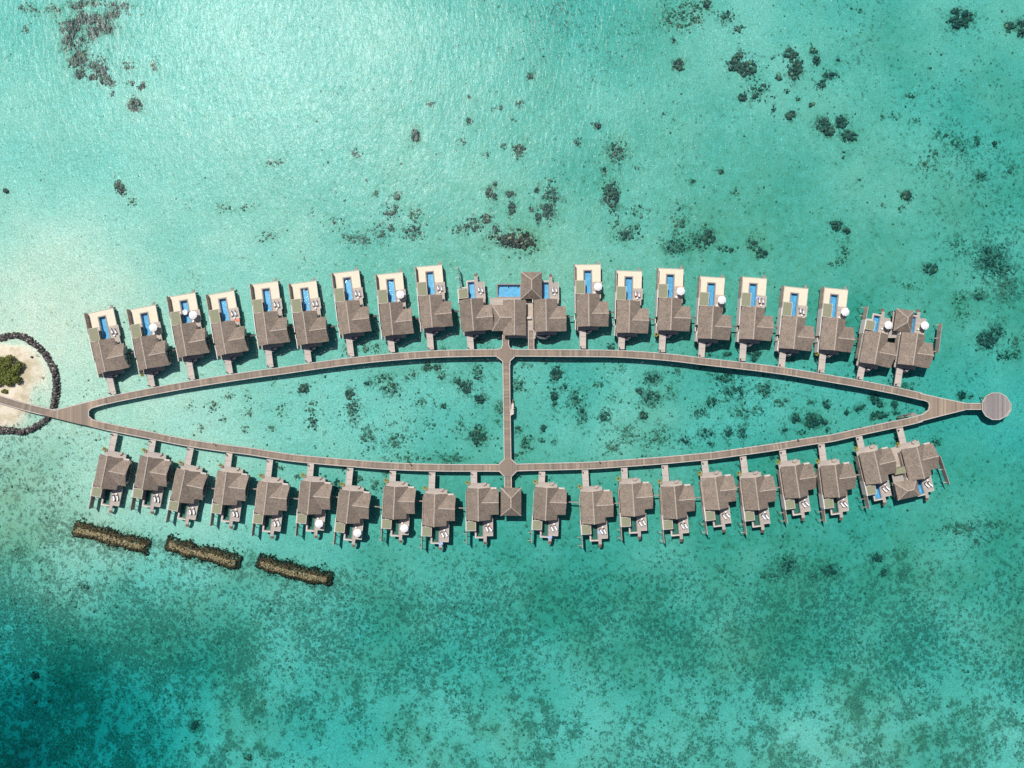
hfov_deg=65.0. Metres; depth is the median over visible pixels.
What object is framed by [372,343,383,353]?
coral patch
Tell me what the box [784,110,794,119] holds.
coral patch
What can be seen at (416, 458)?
coral patch
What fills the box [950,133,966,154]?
coral patch
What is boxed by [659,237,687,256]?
coral patch
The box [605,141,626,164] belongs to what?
coral patch
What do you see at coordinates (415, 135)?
coral patch
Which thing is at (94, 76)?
coral patch
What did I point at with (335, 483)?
coral patch
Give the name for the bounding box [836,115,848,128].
coral patch
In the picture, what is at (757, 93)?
coral patch
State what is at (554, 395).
coral patch
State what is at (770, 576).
coral patch
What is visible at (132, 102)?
coral patch
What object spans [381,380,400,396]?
coral patch
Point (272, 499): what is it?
overwater villa
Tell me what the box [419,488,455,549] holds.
overwater villa
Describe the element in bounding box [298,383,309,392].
coral patch
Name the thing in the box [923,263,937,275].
coral patch
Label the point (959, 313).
coral patch
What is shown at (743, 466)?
footbridge
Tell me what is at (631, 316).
overwater villa
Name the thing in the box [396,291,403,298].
parasol
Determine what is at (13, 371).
bush
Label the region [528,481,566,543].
overwater villa
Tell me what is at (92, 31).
coral patch
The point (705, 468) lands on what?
footbridge
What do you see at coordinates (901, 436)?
footbridge
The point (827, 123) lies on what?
coral patch
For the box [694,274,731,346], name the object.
overwater villa
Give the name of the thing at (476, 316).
overwater villa
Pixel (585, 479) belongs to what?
footbridge
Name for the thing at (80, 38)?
coral patch
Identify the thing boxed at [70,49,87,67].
coral patch
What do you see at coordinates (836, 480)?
overwater villa
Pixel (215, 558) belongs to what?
breakwater
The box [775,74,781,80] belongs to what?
coral patch
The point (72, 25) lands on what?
coral patch
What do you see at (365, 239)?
coral patch
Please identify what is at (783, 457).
footbridge
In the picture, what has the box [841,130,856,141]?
coral patch
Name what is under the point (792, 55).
coral patch
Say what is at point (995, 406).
viewing platform
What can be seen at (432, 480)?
footbridge
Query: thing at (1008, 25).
coral patch
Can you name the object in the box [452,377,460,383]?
coral patch
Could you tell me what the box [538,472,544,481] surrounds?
footbridge
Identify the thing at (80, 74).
coral patch
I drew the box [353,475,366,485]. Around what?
coral patch
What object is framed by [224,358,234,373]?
footbridge
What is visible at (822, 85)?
coral patch
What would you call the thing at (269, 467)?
footbridge
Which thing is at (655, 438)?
coral patch
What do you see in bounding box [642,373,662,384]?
coral patch
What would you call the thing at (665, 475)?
footbridge
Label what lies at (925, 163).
coral patch
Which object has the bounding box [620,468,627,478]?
footbridge
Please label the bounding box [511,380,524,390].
coral patch
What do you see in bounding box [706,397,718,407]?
coral patch
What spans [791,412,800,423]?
coral patch
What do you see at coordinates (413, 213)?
coral patch
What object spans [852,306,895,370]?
overwater villa
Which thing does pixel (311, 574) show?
breakwater
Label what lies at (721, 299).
parasol
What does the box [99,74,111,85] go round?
coral patch
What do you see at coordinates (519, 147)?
coral patch
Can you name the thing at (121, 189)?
coral patch
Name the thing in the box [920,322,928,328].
parasol
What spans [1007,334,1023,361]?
coral patch
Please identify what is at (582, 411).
coral patch
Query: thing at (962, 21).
coral patch
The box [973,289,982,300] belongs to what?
coral patch
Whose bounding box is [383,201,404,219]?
coral patch
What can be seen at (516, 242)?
coral patch
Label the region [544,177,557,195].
coral patch
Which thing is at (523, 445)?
coral patch
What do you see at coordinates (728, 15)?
coral patch
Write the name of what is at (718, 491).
overwater villa
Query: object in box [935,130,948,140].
coral patch
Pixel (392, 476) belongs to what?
footbridge
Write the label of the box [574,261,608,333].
overwater villa
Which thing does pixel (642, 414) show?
coral patch
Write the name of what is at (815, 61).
coral patch
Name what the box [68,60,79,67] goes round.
coral patch
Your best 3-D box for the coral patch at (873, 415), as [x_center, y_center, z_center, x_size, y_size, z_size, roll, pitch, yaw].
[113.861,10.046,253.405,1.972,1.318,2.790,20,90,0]
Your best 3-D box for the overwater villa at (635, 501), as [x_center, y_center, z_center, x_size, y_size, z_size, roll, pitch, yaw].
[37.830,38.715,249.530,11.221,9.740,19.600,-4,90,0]
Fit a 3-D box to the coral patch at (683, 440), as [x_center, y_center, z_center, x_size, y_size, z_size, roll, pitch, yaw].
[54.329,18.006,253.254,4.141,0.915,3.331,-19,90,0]
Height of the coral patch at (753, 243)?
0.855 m
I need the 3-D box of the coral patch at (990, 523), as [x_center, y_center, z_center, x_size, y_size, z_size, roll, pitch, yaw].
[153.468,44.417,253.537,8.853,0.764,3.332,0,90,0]
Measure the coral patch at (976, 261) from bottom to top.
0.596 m
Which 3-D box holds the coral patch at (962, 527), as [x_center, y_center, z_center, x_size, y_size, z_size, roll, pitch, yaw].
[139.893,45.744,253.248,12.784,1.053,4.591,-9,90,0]
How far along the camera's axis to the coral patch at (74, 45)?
252.66 m
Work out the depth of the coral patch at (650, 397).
252.91 m
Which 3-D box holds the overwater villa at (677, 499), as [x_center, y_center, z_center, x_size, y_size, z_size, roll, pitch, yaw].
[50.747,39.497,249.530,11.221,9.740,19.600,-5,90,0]
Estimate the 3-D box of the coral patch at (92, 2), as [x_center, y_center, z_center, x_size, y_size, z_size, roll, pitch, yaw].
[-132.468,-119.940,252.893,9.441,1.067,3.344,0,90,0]
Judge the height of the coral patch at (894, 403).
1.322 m
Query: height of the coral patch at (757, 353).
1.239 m
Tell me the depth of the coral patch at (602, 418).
252.73 m
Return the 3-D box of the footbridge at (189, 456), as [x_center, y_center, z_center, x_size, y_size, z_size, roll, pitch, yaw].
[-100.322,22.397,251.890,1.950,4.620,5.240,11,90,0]
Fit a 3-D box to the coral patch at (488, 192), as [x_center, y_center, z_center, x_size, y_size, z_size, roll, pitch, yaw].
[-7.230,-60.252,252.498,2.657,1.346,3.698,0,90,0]
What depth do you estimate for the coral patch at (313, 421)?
252.48 m
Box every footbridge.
[106,376,117,394]
[108,433,119,450]
[146,372,156,386]
[148,439,157,451]
[184,447,195,464]
[185,360,195,379]
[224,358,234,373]
[224,453,233,466]
[265,348,274,367]
[265,459,274,476]
[304,348,312,361]
[307,463,315,475]
[345,467,354,484]
[346,337,354,356]
[388,339,394,352]
[389,471,396,480]
[426,332,433,349]
[428,472,435,488]
[467,335,473,348]
[471,472,476,482]
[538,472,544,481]
[579,330,585,348]
[582,470,588,486]
[618,336,624,348]
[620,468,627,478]
[658,334,665,351]
[660,465,668,481]
[696,342,704,356]
[699,461,708,472]
[736,343,746,360]
[737,456,747,472]
[775,352,785,366]
[776,450,786,461]
[815,353,825,372]
[815,444,826,460]
[852,366,864,379]
[852,436,864,447]
[889,368,902,386]
[892,427,905,443]
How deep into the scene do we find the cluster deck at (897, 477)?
249.73 m
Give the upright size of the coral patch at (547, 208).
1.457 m
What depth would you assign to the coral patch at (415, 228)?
252.62 m
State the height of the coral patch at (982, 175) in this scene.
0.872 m
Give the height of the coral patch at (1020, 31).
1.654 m
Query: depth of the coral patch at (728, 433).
253.26 m
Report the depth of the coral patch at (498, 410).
253.00 m
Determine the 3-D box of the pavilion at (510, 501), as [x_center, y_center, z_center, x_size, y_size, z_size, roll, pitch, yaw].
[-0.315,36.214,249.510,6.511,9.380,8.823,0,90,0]
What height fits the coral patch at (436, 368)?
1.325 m
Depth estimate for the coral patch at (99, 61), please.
252.60 m
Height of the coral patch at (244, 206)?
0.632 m
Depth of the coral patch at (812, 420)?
253.26 m
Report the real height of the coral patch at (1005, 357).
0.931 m
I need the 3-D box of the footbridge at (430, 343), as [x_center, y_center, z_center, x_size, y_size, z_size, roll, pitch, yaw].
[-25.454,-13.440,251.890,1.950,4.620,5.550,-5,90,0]
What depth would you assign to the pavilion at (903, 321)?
246.46 m
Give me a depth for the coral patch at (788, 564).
253.45 m
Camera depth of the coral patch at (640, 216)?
252.81 m
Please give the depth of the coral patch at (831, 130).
252.56 m
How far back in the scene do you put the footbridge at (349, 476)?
249.69 m
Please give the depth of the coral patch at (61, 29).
252.61 m
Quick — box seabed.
[0,0,1023,767]
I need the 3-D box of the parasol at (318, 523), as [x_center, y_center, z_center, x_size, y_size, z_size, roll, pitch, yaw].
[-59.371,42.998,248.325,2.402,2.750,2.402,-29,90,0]
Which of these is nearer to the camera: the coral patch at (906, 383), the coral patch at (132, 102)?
the coral patch at (132, 102)
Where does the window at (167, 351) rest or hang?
in the overwater villa at (152, 353)
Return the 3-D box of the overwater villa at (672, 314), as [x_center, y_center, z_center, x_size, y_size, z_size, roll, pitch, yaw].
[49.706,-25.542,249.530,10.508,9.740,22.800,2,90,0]
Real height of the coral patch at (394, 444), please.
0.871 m
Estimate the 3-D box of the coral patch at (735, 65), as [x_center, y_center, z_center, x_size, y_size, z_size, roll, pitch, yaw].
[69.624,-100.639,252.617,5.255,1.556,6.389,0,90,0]
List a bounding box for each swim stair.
[511,399,513,414]
[897,413,916,417]
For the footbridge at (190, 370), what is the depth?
249.69 m
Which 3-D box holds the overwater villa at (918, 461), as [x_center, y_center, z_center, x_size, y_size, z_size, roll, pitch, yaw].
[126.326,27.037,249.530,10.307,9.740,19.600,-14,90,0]
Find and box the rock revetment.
[0,332,60,435]
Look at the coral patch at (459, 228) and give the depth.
252.59 m
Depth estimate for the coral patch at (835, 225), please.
252.87 m
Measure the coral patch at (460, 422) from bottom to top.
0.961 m
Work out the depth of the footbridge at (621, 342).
249.69 m
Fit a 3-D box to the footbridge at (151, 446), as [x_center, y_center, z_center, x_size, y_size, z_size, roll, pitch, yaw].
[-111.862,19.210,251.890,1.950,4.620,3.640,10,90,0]
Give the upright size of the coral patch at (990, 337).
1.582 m
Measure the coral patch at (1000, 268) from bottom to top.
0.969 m
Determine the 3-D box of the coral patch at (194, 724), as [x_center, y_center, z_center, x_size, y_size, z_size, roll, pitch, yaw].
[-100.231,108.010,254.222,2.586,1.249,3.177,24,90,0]
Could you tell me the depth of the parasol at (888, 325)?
247.23 m
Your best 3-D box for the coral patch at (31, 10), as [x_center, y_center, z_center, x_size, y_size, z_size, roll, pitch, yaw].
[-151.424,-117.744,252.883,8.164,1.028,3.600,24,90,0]
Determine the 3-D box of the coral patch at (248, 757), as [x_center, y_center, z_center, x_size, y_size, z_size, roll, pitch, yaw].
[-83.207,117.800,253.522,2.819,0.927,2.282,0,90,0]
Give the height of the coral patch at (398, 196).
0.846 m
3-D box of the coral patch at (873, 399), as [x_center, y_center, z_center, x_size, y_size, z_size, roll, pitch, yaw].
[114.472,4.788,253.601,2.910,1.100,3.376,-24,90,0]
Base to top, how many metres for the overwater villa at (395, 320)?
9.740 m
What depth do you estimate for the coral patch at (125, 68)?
252.43 m
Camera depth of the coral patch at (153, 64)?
252.41 m
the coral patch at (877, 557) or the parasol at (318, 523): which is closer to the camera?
the parasol at (318, 523)
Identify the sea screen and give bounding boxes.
[932,323,941,352]
[936,455,949,484]
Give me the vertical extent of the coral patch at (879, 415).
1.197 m
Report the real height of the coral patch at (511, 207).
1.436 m
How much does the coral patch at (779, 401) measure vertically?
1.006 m
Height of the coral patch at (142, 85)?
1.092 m
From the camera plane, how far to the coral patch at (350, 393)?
252.45 m
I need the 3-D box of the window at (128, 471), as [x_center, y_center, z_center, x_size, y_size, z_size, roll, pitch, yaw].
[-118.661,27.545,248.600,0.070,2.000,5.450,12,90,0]
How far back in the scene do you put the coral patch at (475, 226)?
252.50 m
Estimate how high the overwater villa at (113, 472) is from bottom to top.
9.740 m
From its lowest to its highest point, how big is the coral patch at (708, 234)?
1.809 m
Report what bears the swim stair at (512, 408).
attached to the boardwalk
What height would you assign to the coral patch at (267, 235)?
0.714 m
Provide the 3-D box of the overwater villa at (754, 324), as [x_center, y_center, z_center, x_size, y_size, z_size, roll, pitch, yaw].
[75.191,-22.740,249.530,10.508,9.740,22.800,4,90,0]
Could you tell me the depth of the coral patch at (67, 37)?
252.44 m
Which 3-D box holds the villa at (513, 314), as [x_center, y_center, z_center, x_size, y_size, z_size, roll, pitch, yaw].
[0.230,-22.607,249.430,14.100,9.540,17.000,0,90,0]
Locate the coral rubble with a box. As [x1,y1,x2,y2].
[0,0,1023,767]
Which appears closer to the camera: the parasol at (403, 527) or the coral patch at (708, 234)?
the parasol at (403, 527)
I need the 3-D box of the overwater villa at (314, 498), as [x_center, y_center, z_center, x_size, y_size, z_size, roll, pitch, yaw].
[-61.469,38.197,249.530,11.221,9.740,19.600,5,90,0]
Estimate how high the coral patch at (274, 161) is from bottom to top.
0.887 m
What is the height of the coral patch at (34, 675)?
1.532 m
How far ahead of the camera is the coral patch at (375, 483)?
252.80 m
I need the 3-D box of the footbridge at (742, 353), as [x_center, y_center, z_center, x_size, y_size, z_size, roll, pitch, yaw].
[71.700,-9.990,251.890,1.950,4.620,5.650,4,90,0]
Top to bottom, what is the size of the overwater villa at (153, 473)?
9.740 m
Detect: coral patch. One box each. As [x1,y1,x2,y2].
[17,1,39,16]
[31,671,38,679]
[51,4,65,22]
[58,19,70,36]
[61,29,76,45]
[66,1,86,10]
[66,18,81,32]
[67,42,86,53]
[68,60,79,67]
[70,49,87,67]
[75,33,98,45]
[75,69,84,79]
[76,10,90,25]
[78,0,105,7]
[80,61,96,72]
[82,14,109,27]
[85,26,100,37]
[85,73,97,80]
[92,54,105,65]
[93,64,107,76]
[98,24,115,33]
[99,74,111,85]
[105,1,128,9]
[105,8,119,20]
[113,179,126,195]
[120,62,133,69]
[126,95,142,112]
[136,81,147,90]
[149,59,158,70]
[190,721,199,729]
[209,401,220,412]
[215,202,230,212]
[242,203,259,210]
[244,754,251,760]
[255,230,278,243]
[265,158,286,167]
[275,402,285,421]
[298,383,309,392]
[303,400,321,412]
[303,412,317,430]
[333,479,341,490]
[336,232,377,244]
[343,399,360,422]
[344,389,353,399]
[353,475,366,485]
[357,343,371,352]
[360,424,373,443]
[369,219,393,238]
[370,480,384,493]
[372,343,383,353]
[374,373,394,382]
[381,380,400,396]
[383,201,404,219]
[385,431,406,447]
[387,455,433,463]
[394,191,400,200]
[398,222,424,240]
[404,370,415,379]
[407,204,424,222]
[410,129,421,141]
[423,362,432,371]
[433,364,441,370]
[437,454,469,463]
[446,225,464,233]
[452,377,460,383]
[453,416,463,430]
[458,380,471,393]
[462,216,485,234]
[468,428,487,446]
[472,364,482,380]
[474,394,485,403]
[480,213,491,223]
[485,187,492,197]
[488,228,538,251]
[489,223,503,237]
[495,402,502,416]
[505,191,513,197]
[508,201,515,215]
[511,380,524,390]
[512,144,525,156]
[522,434,534,449]
[527,73,532,79]
[535,213,541,220]
[540,203,556,221]
[540,425,546,431]
[543,186,559,205]
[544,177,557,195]
[549,365,563,380]
[550,388,557,406]
[567,387,582,408]
[575,404,587,423]
[593,122,601,128]
[597,409,611,421]
[601,181,618,215]
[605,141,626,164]
[605,215,618,228]
[607,441,619,451]
[613,224,643,242]
[618,423,637,444]
[631,202,650,222]
[638,429,670,449]
[640,390,663,407]
[640,411,647,419]
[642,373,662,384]
[659,0,718,31]
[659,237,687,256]
[666,384,676,396]
[669,199,686,242]
[672,58,684,70]
[678,435,691,445]
[685,230,710,251]
[694,406,706,418]
[698,428,714,440]
[702,0,710,9]
[702,223,715,245]
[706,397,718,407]
[711,371,739,385]
[717,8,734,27]
[718,386,749,401]
[723,429,732,438]
[725,54,740,73]
[733,26,744,33]
[733,404,752,419]
[736,50,745,58]
[736,60,756,79]
[737,425,746,439]
[738,94,747,101]
[739,79,775,102]
[746,236,760,250]
[750,403,764,415]
[752,350,761,357]
[755,248,767,257]
[755,382,773,398]
[760,569,779,580]
[774,398,787,406]
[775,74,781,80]
[780,557,795,573]
[783,46,798,60]
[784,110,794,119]
[786,59,803,80]
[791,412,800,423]
[804,412,823,429]
[810,47,817,53]
[812,55,820,64]
[815,117,830,132]
[816,79,828,89]
[820,564,841,579]
[822,70,836,81]
[822,399,830,408]
[824,126,834,137]
[827,260,847,265]
[830,221,843,231]
[835,236,849,261]
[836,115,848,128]
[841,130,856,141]
[842,227,850,234]
[854,404,865,413]
[869,411,875,419]
[870,394,879,404]
[871,552,881,562]
[875,410,888,418]
[877,401,885,407]
[879,568,887,576]
[891,401,897,408]
[900,190,912,200]
[901,382,914,389]
[910,159,937,173]
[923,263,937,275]
[925,149,937,157]
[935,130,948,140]
[935,520,975,534]
[946,9,968,28]
[949,239,965,258]
[950,8,958,13]
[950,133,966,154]
[951,289,971,308]
[954,307,972,322]
[958,390,965,398]
[961,9,972,20]
[970,243,1005,268]
[972,254,986,269]
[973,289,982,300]
[974,132,983,146]
[975,174,986,182]
[976,332,998,349]
[982,256,1013,280]
[985,520,1010,528]
[990,323,1006,339]
[991,277,1017,299]
[996,349,1011,363]
[1004,22,1014,33]
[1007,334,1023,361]
[1015,20,1023,37]
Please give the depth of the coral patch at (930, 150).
252.90 m
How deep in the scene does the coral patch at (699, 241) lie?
253.02 m
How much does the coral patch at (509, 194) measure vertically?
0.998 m
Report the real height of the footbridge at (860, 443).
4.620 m
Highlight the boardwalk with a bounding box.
[0,330,981,487]
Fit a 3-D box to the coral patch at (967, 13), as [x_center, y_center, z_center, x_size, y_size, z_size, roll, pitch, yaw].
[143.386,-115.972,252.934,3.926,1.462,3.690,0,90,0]
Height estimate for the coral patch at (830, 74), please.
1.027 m
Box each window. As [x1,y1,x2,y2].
[124,347,129,363]
[126,464,131,481]
[166,345,170,361]
[167,465,171,481]
[203,478,207,494]
[205,332,209,348]
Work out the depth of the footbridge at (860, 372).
249.69 m
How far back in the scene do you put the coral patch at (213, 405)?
251.93 m
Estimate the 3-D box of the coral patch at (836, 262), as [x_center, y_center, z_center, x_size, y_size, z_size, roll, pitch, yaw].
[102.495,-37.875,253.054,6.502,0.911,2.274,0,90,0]
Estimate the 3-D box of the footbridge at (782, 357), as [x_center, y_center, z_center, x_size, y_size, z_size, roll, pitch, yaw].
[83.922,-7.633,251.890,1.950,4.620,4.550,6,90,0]
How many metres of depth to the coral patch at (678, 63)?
252.58 m
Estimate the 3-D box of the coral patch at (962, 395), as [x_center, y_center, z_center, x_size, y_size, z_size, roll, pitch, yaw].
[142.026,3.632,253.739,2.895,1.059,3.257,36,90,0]
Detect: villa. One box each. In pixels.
[83,305,130,378]
[88,448,132,512]
[126,302,171,375]
[130,450,172,513]
[165,462,209,526]
[166,289,210,363]
[205,287,249,361]
[209,465,249,528]
[249,278,290,351]
[251,475,290,538]
[288,278,328,351]
[294,475,332,537]
[331,267,371,340]
[332,484,370,546]
[375,269,413,342]
[379,480,415,542]
[415,262,452,334]
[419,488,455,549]
[457,274,493,338]
[463,482,498,544]
[490,284,534,338]
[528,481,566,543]
[532,274,566,338]
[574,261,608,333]
[577,485,613,547]
[613,268,649,340]
[616,477,652,539]
[654,266,690,337]
[657,479,695,542]
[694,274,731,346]
[698,470,736,534]
[735,275,773,346]
[737,471,776,534]
[774,285,814,355]
[775,459,816,522]
[814,286,854,357]
[814,458,855,521]
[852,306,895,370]
[852,444,895,508]
[893,309,933,371]
[897,440,938,500]
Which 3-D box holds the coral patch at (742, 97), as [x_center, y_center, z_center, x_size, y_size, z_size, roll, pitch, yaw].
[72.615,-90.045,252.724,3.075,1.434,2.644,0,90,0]
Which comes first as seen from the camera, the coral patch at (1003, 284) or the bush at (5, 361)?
the bush at (5, 361)
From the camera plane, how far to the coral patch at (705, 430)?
253.25 m
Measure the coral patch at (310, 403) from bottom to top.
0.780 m
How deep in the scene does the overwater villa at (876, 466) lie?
246.96 m
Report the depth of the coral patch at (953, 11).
252.77 m
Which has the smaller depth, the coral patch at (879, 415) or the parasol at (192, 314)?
the parasol at (192, 314)
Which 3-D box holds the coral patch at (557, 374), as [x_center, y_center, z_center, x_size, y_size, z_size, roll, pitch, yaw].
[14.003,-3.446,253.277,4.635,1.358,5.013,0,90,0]
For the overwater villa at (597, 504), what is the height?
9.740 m
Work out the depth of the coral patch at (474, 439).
252.88 m
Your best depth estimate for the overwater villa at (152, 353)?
247.58 m
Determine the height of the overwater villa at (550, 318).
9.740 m
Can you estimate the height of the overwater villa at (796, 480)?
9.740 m
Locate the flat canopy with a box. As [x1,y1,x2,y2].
[892,466,906,474]
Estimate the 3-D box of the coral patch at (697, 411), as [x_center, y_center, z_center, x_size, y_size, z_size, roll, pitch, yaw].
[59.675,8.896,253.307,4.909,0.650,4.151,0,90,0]
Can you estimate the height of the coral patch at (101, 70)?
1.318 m
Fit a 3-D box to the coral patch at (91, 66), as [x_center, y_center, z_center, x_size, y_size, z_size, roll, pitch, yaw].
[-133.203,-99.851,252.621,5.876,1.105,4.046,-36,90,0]
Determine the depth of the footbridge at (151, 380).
249.69 m
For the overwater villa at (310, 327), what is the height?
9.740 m
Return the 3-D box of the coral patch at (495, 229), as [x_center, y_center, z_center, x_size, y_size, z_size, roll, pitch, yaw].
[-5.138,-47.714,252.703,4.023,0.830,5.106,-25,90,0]
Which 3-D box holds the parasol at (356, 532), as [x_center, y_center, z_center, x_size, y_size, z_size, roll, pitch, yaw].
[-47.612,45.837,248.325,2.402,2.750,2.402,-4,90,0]
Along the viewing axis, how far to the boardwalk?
249.60 m
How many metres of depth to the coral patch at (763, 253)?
252.89 m
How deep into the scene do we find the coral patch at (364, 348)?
252.59 m
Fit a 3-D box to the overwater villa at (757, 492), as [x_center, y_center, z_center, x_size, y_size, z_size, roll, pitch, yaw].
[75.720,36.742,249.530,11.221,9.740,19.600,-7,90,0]
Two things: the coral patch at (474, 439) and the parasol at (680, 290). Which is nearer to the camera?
the parasol at (680, 290)
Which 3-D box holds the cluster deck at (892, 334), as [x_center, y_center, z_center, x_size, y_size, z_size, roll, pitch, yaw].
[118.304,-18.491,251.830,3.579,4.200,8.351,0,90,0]
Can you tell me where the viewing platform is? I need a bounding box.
[979,392,1011,419]
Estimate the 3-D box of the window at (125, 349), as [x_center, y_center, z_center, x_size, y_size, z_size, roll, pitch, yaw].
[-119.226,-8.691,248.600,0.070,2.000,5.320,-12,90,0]
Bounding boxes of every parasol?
[149,323,157,331]
[189,311,196,318]
[315,520,322,527]
[353,529,360,536]
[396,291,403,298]
[400,524,407,531]
[594,282,601,290]
[677,287,684,294]
[718,296,725,303]
[841,308,848,315]
[884,321,892,328]
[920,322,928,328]
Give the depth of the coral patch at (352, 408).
252.58 m
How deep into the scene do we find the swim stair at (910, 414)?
250.05 m
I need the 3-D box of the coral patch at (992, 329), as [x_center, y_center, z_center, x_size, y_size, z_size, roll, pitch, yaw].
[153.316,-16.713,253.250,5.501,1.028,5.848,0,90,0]
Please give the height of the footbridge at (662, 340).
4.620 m
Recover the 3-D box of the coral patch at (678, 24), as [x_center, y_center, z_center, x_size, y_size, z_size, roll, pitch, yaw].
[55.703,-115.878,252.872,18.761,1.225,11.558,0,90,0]
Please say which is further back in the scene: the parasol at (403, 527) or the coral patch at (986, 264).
the coral patch at (986, 264)
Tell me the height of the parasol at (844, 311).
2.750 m
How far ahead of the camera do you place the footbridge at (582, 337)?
249.69 m
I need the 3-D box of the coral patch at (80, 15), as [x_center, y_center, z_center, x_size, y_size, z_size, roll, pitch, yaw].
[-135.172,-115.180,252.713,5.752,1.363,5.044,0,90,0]
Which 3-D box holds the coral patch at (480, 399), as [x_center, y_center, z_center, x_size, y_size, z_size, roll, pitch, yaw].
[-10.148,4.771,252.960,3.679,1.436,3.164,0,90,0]
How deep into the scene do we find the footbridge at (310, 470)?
249.69 m
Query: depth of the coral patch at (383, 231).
252.66 m
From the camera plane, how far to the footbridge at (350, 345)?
249.69 m
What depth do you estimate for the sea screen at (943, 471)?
249.04 m
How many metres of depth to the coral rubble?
253.30 m
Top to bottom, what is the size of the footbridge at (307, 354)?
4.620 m
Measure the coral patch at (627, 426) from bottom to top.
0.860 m
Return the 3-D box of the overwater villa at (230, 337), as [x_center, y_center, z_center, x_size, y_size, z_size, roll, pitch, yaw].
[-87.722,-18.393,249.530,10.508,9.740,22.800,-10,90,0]
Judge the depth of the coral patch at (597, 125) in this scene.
252.77 m
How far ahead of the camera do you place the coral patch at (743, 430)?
253.37 m
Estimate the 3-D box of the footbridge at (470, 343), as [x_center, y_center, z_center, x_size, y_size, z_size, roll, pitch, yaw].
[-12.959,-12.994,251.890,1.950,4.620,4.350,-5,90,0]
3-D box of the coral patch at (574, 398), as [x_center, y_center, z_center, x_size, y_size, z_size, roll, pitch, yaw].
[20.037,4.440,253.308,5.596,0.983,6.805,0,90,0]
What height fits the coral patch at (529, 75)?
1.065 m
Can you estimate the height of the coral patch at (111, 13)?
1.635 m
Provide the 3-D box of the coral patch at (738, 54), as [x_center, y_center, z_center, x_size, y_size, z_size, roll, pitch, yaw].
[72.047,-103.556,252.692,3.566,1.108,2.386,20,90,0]
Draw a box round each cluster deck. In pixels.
[888,311,896,337]
[891,446,903,499]
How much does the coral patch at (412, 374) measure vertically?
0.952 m
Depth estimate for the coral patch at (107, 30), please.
252.48 m
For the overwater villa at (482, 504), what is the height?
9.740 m
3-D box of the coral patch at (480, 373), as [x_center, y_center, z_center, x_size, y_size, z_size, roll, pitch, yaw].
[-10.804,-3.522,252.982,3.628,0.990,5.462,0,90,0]
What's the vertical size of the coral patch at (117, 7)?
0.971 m
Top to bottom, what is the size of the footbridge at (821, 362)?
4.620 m
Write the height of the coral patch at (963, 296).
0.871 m
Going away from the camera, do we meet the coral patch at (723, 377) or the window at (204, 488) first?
the window at (204, 488)
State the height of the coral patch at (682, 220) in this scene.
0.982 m
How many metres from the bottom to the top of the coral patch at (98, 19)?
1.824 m
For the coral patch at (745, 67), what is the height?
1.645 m
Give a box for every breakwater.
[71,518,150,557]
[164,532,242,573]
[254,552,333,588]
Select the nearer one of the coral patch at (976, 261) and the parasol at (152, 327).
the parasol at (152, 327)
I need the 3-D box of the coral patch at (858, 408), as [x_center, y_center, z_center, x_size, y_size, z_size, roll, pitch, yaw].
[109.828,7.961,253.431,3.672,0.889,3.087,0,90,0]
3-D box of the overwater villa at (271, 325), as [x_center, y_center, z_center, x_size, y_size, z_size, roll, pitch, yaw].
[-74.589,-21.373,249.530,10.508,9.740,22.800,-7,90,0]
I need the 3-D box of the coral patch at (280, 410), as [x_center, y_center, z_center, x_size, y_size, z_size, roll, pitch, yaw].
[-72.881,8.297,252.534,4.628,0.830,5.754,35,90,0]
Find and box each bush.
[0,354,14,379]
[2,360,23,385]
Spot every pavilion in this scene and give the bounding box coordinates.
[500,487,520,515]
[521,272,541,298]
[888,308,913,332]
[889,480,919,500]
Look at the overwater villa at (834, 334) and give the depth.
247.51 m
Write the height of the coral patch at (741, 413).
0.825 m

